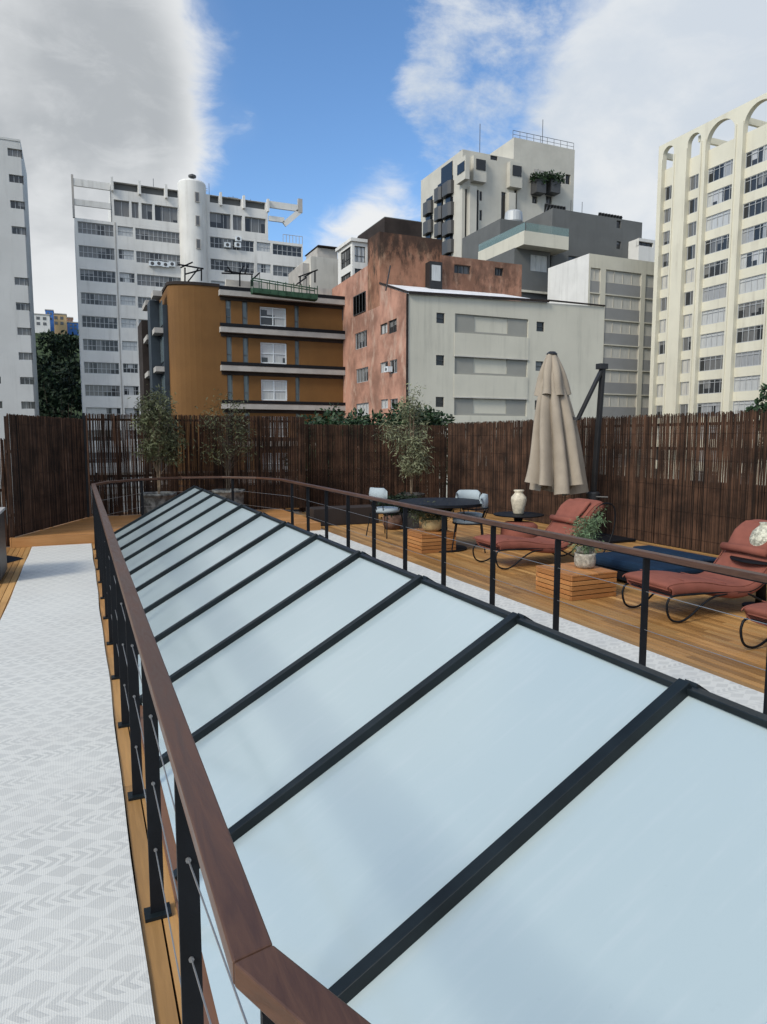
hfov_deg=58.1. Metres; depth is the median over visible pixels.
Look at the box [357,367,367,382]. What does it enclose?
window
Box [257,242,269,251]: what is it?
window
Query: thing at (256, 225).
window
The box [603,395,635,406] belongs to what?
window
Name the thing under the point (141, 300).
window
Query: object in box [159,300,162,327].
side window
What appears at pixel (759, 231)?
window
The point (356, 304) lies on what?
window
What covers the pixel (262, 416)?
window
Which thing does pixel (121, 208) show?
window
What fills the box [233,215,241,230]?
window
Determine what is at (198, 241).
window
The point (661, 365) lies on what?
window
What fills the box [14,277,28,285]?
window
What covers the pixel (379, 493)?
dining chair
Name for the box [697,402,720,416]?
window
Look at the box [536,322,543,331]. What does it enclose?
window
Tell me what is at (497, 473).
reed fence
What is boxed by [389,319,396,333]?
window
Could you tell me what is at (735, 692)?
runner rug
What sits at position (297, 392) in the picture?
window
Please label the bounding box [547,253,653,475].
striped apartment block
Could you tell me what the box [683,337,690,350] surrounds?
window
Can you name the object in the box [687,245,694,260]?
window
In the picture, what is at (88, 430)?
window
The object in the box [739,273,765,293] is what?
window
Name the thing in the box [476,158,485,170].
bay window
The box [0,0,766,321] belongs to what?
sky
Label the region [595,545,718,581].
daybed
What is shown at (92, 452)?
window
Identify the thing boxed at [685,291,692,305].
window
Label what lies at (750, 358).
window
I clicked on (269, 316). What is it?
window
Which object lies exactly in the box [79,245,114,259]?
window
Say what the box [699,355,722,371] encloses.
window
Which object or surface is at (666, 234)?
window
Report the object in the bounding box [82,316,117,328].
window
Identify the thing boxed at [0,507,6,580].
outdoor cabinet
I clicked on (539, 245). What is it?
dark grey stepped building
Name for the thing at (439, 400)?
window
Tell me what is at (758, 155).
window
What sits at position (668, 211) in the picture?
window
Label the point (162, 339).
side window
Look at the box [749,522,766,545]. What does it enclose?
speckled vase
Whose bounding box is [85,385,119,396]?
window
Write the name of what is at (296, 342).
window
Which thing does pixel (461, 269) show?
window
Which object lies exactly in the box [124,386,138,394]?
window
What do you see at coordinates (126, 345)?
window
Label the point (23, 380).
window
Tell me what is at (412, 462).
potted bamboo
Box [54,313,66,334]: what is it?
hillside house
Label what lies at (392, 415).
broadleaf tree
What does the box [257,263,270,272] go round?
window
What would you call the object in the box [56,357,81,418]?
broadleaf tree
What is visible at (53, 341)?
broadleaf tree
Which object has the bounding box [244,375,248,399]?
window
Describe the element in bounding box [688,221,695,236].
window
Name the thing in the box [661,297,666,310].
window
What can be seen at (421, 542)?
slatted side table
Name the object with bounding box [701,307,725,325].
window
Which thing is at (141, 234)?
window
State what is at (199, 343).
ochre apartment block
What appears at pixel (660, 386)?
window
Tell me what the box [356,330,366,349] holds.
window
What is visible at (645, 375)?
window
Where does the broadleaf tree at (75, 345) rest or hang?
on the ground
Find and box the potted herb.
[564,506,610,568]
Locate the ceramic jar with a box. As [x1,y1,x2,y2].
[511,490,526,513]
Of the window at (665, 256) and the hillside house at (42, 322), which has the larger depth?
the hillside house at (42, 322)
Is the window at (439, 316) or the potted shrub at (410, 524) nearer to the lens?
the potted shrub at (410, 524)
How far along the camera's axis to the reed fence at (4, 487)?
10.79 m
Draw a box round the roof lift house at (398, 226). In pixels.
[357,217,421,238]
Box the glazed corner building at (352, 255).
[335,237,367,284]
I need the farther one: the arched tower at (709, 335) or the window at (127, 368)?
the window at (127, 368)
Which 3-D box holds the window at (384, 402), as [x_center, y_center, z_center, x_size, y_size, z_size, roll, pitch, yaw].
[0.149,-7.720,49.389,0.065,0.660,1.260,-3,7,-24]
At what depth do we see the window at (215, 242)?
91.86 m
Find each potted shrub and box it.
[376,491,407,529]
[395,489,421,528]
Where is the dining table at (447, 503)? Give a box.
[399,498,481,552]
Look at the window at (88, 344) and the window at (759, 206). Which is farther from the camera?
the window at (88, 344)
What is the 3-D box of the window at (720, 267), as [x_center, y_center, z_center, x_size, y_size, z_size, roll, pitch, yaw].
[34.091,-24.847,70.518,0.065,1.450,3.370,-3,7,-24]
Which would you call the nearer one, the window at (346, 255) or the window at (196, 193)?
the window at (346, 255)
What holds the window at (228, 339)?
in the ochre apartment block at (199, 343)
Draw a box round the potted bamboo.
[373,383,434,511]
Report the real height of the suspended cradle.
1.752 m
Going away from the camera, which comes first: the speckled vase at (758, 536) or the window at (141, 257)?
the speckled vase at (758, 536)
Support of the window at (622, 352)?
in the striped apartment block at (620, 289)
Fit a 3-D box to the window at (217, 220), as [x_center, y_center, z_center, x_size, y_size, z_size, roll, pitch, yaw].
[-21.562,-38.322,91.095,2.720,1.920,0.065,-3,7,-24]
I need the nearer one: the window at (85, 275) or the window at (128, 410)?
the window at (85, 275)
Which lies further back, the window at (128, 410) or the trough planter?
the window at (128, 410)
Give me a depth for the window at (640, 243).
96.01 m
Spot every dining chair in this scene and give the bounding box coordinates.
[366,487,402,538]
[451,493,488,552]
[453,490,483,534]
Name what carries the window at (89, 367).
in the white office block at (137, 247)
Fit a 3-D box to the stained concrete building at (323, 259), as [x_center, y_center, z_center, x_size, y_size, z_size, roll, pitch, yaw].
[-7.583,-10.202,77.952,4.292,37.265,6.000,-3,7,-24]
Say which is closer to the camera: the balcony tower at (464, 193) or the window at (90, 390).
the window at (90, 390)
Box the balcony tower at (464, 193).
[421,123,574,256]
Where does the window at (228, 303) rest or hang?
in the ochre apartment block at (199, 343)
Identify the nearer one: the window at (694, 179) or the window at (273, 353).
the window at (273, 353)
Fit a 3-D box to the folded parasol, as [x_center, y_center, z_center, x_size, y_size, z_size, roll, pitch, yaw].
[3.193,-1.082,11.448,1.700,3.133,1.079,-3,7,-24]
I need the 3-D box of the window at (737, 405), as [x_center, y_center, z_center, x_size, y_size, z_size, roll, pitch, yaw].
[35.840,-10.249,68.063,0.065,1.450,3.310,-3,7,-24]
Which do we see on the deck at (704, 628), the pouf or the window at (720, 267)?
the pouf
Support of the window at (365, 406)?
in the peeling apartment block at (461, 340)
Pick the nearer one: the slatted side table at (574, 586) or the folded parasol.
the slatted side table at (574, 586)
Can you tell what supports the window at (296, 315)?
in the ochre apartment block at (199, 343)
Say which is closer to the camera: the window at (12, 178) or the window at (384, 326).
the window at (384, 326)
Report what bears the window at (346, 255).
in the glazed corner building at (352, 255)
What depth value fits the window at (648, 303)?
84.35 m
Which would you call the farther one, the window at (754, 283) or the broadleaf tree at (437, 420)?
the window at (754, 283)
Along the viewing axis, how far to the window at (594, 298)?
80.97 m
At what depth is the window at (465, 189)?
101.87 m
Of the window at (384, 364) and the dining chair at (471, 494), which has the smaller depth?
the dining chair at (471, 494)
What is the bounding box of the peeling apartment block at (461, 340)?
[332,231,604,497]
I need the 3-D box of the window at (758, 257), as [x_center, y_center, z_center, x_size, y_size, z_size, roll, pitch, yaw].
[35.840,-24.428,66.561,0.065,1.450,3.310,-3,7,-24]
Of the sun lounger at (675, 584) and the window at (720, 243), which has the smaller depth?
the sun lounger at (675, 584)
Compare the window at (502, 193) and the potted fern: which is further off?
the window at (502, 193)
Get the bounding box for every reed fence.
[0,438,10,546]
[4,413,86,537]
[85,413,304,516]
[299,424,446,511]
[447,409,766,554]
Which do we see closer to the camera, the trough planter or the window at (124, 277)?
the trough planter
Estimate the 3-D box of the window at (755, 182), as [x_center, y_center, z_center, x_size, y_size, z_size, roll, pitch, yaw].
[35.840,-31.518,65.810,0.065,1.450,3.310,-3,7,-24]
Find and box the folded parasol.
[525,351,635,542]
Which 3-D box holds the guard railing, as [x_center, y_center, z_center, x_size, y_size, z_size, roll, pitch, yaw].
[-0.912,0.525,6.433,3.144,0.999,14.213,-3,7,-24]
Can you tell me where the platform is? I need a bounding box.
[14,509,317,537]
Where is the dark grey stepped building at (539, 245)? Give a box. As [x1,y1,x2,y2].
[462,202,641,302]
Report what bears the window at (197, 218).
in the white office block at (137, 247)
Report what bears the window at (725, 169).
in the arched tower at (709, 335)
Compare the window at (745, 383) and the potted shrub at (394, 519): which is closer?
the potted shrub at (394, 519)
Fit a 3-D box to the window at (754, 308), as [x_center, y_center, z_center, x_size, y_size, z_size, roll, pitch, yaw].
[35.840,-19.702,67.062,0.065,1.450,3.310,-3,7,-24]
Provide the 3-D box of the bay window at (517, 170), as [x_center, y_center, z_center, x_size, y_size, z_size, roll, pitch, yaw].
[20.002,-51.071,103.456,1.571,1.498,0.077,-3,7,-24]
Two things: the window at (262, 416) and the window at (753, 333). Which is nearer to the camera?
the window at (262, 416)
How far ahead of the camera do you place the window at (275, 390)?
54.62 m
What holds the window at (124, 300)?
in the white office block at (137, 247)
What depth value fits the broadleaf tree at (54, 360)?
113.53 m
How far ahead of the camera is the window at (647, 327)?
84.66 m
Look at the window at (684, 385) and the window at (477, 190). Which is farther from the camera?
the window at (477, 190)
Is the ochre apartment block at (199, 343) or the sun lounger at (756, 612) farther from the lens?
the ochre apartment block at (199, 343)
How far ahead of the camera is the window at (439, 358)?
46.86 m
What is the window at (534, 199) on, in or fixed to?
in the balcony tower at (464, 193)
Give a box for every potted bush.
[125,384,196,513]
[190,389,261,503]
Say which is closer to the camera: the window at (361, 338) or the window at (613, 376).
the window at (361, 338)
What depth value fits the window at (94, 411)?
87.50 m
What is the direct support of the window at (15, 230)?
in the apartment tower at (18, 381)
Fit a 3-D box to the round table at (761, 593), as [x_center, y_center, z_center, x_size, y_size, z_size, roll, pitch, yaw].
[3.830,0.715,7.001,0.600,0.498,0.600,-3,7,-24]
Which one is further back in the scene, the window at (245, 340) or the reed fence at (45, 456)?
the window at (245, 340)
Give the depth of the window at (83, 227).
85.20 m
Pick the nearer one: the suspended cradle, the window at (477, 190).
the suspended cradle
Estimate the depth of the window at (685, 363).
74.70 m
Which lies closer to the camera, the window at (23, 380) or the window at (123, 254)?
the window at (23, 380)
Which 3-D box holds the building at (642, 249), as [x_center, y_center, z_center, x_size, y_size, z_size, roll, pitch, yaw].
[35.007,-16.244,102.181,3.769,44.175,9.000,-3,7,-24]
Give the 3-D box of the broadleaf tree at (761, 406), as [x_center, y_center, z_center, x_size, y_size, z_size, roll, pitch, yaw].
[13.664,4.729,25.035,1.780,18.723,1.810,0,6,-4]
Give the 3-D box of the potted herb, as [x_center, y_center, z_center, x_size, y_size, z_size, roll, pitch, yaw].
[2.270,0.265,7.661,0.581,0.707,0.472,-3,7,-24]
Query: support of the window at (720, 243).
in the arched tower at (709, 335)
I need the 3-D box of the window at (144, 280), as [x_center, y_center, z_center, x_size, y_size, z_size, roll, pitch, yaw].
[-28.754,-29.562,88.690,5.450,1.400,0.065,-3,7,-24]
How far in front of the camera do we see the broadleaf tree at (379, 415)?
29.60 m
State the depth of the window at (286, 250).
94.91 m
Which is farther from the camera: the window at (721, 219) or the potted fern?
the window at (721, 219)
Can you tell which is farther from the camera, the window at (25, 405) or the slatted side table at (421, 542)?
the window at (25, 405)
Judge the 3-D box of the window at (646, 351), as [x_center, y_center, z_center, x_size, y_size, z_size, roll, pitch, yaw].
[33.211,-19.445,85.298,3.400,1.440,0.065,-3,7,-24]
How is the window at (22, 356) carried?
in the apartment tower at (18, 381)
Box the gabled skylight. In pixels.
[114,485,766,1023]
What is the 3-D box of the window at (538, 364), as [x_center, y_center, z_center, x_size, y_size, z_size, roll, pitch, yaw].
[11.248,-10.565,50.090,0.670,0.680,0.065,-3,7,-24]
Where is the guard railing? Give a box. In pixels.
[91,476,766,1023]
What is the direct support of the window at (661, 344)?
in the arched tower at (709, 335)
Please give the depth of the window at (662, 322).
77.40 m
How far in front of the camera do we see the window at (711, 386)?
71.98 m
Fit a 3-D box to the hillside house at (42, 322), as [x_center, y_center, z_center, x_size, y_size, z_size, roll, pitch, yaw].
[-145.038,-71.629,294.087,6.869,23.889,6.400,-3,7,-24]
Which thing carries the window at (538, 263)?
in the dark grey stepped building at (539, 245)
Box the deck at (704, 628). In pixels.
[0,508,766,1023]
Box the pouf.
[500,521,537,537]
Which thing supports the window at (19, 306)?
in the apartment tower at (18, 381)
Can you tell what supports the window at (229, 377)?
in the ochre apartment block at (199, 343)
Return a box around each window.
[7,148,22,157]
[9,175,23,183]
[10,200,24,208]
[12,226,26,234]
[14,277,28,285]
[16,303,30,310]
[17,328,31,335]
[19,352,32,359]
[20,377,33,384]
[21,402,35,408]
[78,221,113,236]
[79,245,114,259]
[80,269,115,282]
[81,292,116,305]
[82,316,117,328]
[83,339,118,351]
[84,362,118,373]
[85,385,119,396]
[86,407,120,418]
[88,430,121,440]
[89,452,121,462]
[114,200,129,216]
[117,226,132,236]
[118,249,133,259]
[119,272,134,282]
[120,295,135,305]
[121,318,136,327]
[122,341,136,350]
[123,363,137,372]
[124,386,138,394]
[125,408,139,416]
[131,202,138,217]
[135,228,178,243]
[136,251,179,265]
[137,274,180,286]
[138,297,150,307]
[141,204,152,219]
[155,205,177,222]
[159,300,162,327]
[160,337,163,363]
[161,376,164,398]
[195,192,199,202]
[195,215,199,225]
[196,239,200,249]
[210,212,229,228]
[210,237,253,251]
[211,259,253,273]
[211,281,224,285]
[225,300,230,322]
[226,337,231,361]
[227,375,232,399]
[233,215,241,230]
[242,302,247,323]
[243,338,247,362]
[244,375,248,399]
[245,217,264,233]
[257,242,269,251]
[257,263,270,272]
[260,307,285,326]
[260,342,286,363]
[261,380,286,400]
[262,416,287,436]
[273,244,301,256]
[273,265,295,276]
[294,306,298,327]
[295,341,298,364]
[295,377,299,400]
[341,247,350,269]
[341,272,350,281]
[353,291,365,315]
[355,246,364,262]
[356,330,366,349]
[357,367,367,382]
[357,403,368,415]
[381,323,386,334]
[381,361,387,372]
[382,399,387,408]
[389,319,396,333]
[390,359,396,373]
[391,398,397,408]
[436,313,443,322]
[436,355,443,365]
[436,397,443,406]
[441,161,452,184]
[454,265,469,273]
[457,161,464,174]
[465,189,466,236]
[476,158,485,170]
[476,190,477,230]
[495,268,501,275]
[501,192,504,218]
[512,165,521,176]
[530,254,546,271]
[532,196,536,203]
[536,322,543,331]
[536,361,542,370]
[546,196,550,203]
[590,268,599,281]
[590,293,598,305]
[603,345,637,358]
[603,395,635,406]
[604,320,638,334]
[605,295,639,310]
[605,370,636,383]
[606,270,640,285]
[639,242,651,246]
[641,396,648,407]
[642,372,649,383]
[643,348,650,359]
[644,324,651,335]
[645,299,652,311]
[646,275,653,287]
[656,405,662,417]
[657,384,662,396]
[658,363,663,375]
[659,341,664,354]
[660,319,665,332]
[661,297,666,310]
[662,275,667,289]
[663,230,669,245]
[663,253,668,267]
[664,208,670,222]
[665,185,671,200]
[680,404,687,415]
[681,382,688,395]
[682,359,689,373]
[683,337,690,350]
[684,314,691,328]
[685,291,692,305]
[686,268,693,282]
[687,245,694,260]
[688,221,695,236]
[689,197,697,213]
[690,174,698,190]
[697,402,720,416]
[698,379,721,393]
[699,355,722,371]
[700,331,723,348]
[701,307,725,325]
[702,283,726,301]
[703,258,727,278]
[705,234,728,254]
[706,209,730,231]
[707,184,731,207]
[708,159,732,183]
[733,400,755,413]
[734,375,759,391]
[735,350,761,367]
[736,325,762,343]
[737,299,764,318]
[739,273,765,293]
[740,248,766,269]
[741,222,766,244]
[743,196,766,218]
[744,171,766,193]
[745,145,766,168]
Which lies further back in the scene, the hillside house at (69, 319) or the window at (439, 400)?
the hillside house at (69, 319)
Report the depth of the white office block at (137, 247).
87.83 m
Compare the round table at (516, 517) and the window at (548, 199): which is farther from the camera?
the window at (548, 199)
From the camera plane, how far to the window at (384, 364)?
49.50 m
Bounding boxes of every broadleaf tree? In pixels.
[35,329,78,418]
[36,354,63,416]
[37,358,81,481]
[40,329,81,417]
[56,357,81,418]
[285,409,368,480]
[309,401,385,458]
[345,401,436,479]
[375,402,454,493]
[745,383,766,459]
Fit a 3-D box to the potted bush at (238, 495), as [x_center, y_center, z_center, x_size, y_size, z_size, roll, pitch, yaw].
[-3.252,-1.253,14.321,1.450,2.574,0.914,-3,7,-24]
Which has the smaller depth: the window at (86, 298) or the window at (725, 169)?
the window at (725, 169)
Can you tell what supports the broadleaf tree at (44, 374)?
on the ground
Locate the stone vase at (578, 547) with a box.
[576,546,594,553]
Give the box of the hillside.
[35,333,81,418]
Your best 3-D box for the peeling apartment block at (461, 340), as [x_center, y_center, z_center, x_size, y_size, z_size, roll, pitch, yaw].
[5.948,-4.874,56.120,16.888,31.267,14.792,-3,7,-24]
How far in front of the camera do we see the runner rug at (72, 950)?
3.08 m
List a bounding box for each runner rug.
[0,543,154,1023]
[310,529,763,712]
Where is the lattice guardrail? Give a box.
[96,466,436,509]
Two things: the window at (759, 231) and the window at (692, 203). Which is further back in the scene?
the window at (692, 203)
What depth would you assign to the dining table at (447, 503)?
10.47 m
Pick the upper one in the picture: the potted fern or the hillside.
the hillside
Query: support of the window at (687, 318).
in the arched tower at (709, 335)
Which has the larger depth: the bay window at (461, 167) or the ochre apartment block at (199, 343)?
the bay window at (461, 167)
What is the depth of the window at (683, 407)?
75.17 m
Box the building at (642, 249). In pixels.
[628,238,654,261]
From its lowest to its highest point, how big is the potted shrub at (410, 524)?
0.760 m
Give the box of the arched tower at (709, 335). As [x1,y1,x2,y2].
[648,93,766,484]
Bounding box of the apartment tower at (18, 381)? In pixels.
[0,137,38,521]
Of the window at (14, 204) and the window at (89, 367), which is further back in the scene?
the window at (89, 367)
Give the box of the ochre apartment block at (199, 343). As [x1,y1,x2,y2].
[138,262,345,511]
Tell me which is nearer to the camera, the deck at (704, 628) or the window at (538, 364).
the deck at (704, 628)
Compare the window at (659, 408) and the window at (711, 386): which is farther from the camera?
the window at (659, 408)
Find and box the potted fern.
[408,500,456,531]
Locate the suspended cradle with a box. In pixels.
[250,272,317,301]
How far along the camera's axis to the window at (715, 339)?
71.49 m
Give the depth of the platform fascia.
11.08 m
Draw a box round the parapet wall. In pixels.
[537,476,764,551]
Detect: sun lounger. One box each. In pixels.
[472,498,615,569]
[621,519,766,622]
[739,600,766,648]
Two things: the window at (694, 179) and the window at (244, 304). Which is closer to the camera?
the window at (244, 304)
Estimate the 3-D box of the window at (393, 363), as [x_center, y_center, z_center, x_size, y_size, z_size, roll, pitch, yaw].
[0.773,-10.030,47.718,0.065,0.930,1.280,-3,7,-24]
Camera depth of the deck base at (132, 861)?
2.87 m
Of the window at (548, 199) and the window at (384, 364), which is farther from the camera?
the window at (548, 199)
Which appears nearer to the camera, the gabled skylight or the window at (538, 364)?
the gabled skylight
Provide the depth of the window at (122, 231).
86.53 m
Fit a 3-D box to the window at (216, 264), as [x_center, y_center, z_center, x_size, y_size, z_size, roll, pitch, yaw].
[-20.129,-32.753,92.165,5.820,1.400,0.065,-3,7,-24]
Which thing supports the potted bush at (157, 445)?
on the platform
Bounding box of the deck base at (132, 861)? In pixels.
[91,543,179,1023]
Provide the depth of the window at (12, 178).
77.09 m
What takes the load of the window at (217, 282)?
in the white office block at (137, 247)
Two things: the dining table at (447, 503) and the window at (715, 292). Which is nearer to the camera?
the dining table at (447, 503)
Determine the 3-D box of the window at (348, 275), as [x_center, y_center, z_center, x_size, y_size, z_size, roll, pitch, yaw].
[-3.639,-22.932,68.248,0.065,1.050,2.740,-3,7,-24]
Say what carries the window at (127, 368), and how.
in the white office block at (137, 247)
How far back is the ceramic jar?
10.99 m
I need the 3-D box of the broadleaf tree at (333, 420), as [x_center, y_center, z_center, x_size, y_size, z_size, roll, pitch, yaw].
[-2.273,4.718,29.147,3.621,17.885,3.832,-3,7,-24]
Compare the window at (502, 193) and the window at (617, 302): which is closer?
the window at (617, 302)
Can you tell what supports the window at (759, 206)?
in the arched tower at (709, 335)
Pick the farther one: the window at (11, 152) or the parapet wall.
the window at (11, 152)
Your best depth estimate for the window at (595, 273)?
80.67 m
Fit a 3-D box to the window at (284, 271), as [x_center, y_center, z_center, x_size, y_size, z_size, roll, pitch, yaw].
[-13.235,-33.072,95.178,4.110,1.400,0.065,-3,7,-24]
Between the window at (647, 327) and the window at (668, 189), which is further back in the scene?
the window at (647, 327)
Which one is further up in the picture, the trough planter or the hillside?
the hillside
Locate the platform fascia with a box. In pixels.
[10,510,320,547]
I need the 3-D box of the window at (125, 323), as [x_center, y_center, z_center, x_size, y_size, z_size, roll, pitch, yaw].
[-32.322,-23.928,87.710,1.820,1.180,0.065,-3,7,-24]
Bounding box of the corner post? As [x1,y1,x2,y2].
[82,413,89,517]
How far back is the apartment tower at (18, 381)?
78.08 m
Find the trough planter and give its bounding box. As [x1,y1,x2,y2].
[306,504,378,525]
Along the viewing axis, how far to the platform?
12.71 m
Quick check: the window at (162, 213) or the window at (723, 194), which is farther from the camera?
the window at (162, 213)
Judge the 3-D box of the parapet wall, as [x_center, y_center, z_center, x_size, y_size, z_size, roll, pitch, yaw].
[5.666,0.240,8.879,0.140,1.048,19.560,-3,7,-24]
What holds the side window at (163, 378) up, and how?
in the ochre apartment block at (199, 343)
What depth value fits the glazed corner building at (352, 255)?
66.95 m
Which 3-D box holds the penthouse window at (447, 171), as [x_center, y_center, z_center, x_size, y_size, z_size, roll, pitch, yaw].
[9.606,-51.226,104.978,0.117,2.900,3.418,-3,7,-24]
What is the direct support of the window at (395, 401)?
in the peeling apartment block at (461, 340)
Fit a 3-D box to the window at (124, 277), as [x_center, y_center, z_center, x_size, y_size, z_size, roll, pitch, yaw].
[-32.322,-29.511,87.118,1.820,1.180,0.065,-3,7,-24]
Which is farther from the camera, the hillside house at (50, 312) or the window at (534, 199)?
the hillside house at (50, 312)
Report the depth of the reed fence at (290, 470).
14.57 m
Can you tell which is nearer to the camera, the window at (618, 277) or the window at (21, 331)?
the window at (21, 331)
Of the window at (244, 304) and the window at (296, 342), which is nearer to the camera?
the window at (244, 304)
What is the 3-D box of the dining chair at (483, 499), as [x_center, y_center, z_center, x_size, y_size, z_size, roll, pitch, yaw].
[1.324,0.155,10.558,0.570,0.864,0.618,1,6,6]
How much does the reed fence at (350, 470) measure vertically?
2.042 m
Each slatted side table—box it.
[407,528,455,553]
[536,562,616,600]
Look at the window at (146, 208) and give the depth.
87.46 m
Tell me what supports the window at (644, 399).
in the striped apartment block at (620, 289)
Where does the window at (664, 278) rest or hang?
in the arched tower at (709, 335)
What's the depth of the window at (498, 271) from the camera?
52.93 m
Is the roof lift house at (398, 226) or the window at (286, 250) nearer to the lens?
the roof lift house at (398, 226)
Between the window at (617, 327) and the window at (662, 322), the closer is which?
the window at (662, 322)
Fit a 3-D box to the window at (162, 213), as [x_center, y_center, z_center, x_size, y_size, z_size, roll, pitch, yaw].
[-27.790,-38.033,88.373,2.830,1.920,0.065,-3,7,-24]
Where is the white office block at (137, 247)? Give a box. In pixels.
[71,174,302,512]
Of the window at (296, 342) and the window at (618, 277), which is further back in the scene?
the window at (618, 277)
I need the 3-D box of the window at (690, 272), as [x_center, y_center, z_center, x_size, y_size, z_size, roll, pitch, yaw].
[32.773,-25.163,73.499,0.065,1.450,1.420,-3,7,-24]
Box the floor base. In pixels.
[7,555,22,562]
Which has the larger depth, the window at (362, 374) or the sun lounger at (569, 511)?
the window at (362, 374)
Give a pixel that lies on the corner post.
(86, 470)
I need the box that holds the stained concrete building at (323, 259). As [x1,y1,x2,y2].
[288,245,337,288]
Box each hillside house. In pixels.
[34,313,50,332]
[45,309,54,332]
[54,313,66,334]
[66,317,72,333]
[67,321,78,335]
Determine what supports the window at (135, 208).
in the white office block at (137, 247)
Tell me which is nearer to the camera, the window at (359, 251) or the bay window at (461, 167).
the window at (359, 251)
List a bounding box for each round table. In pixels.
[493,511,543,520]
[730,555,766,605]
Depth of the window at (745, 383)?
68.00 m
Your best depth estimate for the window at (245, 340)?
53.42 m

